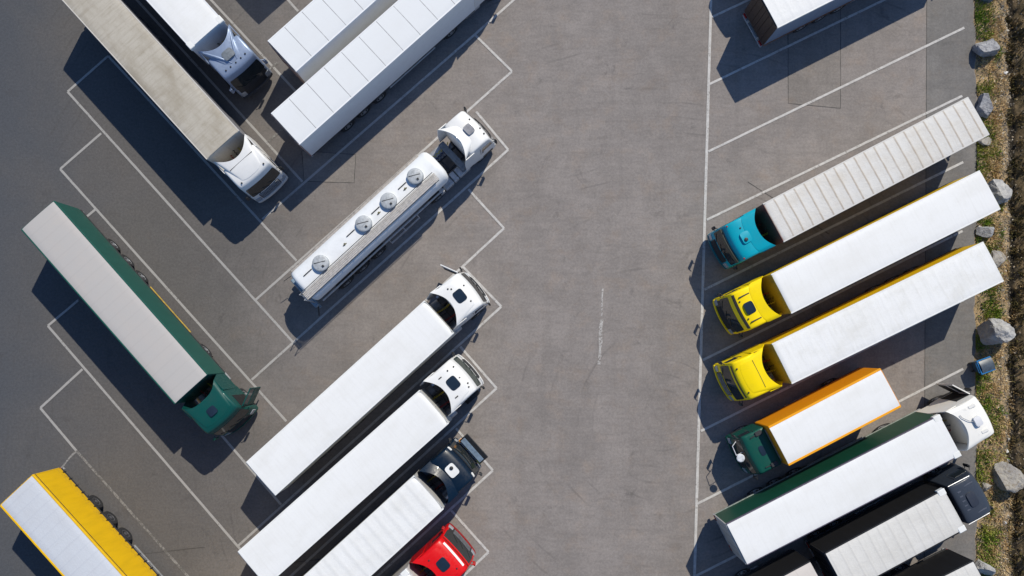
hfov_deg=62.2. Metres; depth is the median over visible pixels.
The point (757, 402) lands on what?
bay line
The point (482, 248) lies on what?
bay line
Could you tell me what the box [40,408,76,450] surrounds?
bay line
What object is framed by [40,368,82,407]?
bay line
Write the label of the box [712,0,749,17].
bay line
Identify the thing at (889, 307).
articulated truck
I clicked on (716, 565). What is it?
bay line
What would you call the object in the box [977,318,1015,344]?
boulder
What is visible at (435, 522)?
bay line
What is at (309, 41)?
articulated truck
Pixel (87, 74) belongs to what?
bay line
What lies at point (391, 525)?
articulated truck
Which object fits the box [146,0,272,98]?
articulated truck
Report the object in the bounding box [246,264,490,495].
articulated truck
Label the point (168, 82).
articulated truck
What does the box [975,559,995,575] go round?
boulder
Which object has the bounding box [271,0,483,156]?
articulated truck
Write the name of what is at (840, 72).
road joint
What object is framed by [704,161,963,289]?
bay line
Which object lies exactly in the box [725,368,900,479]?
rigid truck
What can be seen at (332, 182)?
road joint
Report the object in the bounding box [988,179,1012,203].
boulder
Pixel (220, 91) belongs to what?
bay line
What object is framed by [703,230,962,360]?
bay line
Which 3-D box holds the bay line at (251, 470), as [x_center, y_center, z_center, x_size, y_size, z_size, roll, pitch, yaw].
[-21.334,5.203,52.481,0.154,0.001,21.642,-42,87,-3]
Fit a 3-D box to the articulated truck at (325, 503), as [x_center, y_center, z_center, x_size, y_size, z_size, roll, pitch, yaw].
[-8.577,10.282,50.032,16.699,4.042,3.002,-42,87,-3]
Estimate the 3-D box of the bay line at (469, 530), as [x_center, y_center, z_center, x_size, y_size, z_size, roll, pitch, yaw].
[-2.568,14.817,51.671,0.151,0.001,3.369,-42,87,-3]
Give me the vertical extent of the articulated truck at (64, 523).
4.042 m
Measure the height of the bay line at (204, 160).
0.001 m
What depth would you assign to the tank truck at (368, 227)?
49.86 m
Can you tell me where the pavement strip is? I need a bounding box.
[925,0,976,562]
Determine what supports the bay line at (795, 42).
on the parking lot
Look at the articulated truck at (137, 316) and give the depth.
48.92 m
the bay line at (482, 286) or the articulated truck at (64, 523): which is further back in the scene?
the bay line at (482, 286)
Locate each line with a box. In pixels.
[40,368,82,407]
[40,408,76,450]
[47,326,240,549]
[48,299,78,326]
[60,133,100,168]
[60,169,286,421]
[60,451,75,467]
[67,55,108,91]
[67,92,292,341]
[75,450,188,575]
[108,56,296,260]
[136,0,302,181]
[210,0,295,91]
[221,436,281,504]
[237,307,501,546]
[251,150,508,380]
[255,71,511,299]
[262,0,514,219]
[267,128,282,141]
[287,0,298,11]
[290,388,496,575]
[376,471,492,575]
[417,228,503,306]
[451,510,488,552]
[455,428,493,470]
[459,346,496,388]
[462,266,501,306]
[462,552,488,575]
[468,189,504,228]
[474,34,512,71]
[475,111,508,149]
[597,319,603,363]
[601,288,603,315]
[693,0,711,575]
[695,555,736,575]
[697,368,962,503]
[701,301,962,431]
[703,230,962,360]
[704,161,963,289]
[707,95,962,220]
[708,27,964,151]
[709,0,884,84]
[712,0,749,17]
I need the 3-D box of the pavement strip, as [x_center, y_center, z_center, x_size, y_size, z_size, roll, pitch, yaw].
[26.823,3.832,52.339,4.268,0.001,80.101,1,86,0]
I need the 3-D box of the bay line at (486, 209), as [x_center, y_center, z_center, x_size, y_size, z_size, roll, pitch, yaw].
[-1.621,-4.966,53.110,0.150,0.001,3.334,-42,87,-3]
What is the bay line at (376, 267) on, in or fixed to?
on the parking lot
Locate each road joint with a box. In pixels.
[145,547,204,553]
[302,152,355,182]
[788,10,840,107]
[924,7,926,557]
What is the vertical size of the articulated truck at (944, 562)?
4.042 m
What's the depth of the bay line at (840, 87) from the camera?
53.55 m
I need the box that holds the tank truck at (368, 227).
[284,107,496,315]
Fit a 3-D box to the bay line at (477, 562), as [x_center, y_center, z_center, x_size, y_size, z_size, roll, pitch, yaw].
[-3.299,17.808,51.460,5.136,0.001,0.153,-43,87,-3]
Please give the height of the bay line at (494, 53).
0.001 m
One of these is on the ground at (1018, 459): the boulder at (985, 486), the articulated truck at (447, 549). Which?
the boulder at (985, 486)
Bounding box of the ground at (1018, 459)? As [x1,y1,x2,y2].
[973,0,1023,575]
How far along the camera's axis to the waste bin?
51.13 m
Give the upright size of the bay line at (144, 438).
0.001 m
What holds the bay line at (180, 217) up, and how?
on the parking lot
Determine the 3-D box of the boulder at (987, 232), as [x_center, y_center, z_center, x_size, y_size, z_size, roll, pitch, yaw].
[29.348,-3.458,52.681,1.052,0.851,0.725,10,86,1]
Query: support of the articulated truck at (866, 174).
on the parking lot
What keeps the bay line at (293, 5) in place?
on the parking lot
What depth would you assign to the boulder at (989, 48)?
52.97 m
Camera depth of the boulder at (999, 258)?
52.06 m
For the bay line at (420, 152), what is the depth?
53.16 m
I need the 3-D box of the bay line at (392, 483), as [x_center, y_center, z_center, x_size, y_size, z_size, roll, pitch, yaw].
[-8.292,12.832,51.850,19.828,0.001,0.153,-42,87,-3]
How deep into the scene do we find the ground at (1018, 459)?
52.71 m
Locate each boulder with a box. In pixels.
[972,38,999,57]
[975,93,992,118]
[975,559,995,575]
[976,226,994,237]
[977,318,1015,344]
[978,137,991,145]
[981,482,992,490]
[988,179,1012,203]
[990,250,1006,267]
[991,461,1023,492]
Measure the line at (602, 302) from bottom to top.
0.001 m
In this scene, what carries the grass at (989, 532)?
on the ground at (1018, 459)
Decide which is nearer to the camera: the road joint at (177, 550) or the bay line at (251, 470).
the road joint at (177, 550)
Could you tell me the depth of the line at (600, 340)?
52.48 m
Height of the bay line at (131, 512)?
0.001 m
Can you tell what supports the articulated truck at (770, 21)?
on the parking lot
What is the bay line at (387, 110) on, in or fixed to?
on the parking lot
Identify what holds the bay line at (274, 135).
on the parking lot
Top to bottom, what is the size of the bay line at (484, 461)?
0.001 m
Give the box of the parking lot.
[0,0,977,575]
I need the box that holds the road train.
[735,463,993,575]
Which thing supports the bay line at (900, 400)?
on the parking lot
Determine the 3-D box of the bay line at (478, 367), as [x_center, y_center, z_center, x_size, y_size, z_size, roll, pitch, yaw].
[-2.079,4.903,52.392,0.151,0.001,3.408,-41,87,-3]
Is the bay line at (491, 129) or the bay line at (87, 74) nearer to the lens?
the bay line at (491, 129)
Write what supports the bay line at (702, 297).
on the parking lot
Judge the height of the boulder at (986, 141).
0.495 m
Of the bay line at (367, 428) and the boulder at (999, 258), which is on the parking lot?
the bay line at (367, 428)
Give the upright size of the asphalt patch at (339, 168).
0.001 m
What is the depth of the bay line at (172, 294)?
52.83 m
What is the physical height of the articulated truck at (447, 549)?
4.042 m
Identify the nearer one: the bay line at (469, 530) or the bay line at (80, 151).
the bay line at (469, 530)
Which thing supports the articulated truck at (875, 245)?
on the parking lot
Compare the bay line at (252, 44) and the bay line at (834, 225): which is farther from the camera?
the bay line at (252, 44)
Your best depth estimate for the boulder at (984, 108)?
52.87 m
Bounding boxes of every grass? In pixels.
[974,0,1008,575]
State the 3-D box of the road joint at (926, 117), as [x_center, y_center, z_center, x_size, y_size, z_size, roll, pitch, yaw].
[25.766,-3.155,52.849,0.078,0.001,46.035,2,86,0]
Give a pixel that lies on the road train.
(895, 530)
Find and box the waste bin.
[968,356,995,374]
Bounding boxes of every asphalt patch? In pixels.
[302,151,355,182]
[788,10,839,107]
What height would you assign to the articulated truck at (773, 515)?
4.147 m
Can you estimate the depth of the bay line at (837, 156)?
53.23 m
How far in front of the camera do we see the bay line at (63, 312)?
52.78 m
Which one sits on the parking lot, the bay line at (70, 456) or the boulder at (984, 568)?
the bay line at (70, 456)
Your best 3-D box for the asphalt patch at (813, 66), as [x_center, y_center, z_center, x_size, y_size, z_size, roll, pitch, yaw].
[19.189,-15.472,53.786,3.510,0.001,8.300,0,86,0]
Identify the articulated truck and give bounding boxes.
[0,467,162,575]
[21,201,260,440]
[62,0,287,202]
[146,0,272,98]
[238,352,484,575]
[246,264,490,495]
[268,0,397,83]
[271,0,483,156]
[302,433,487,575]
[392,523,475,575]
[707,97,989,269]
[713,170,999,337]
[713,242,1003,405]
[713,383,993,564]
[742,0,854,46]
[881,548,980,575]
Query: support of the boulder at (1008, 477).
on the ground at (1018, 459)

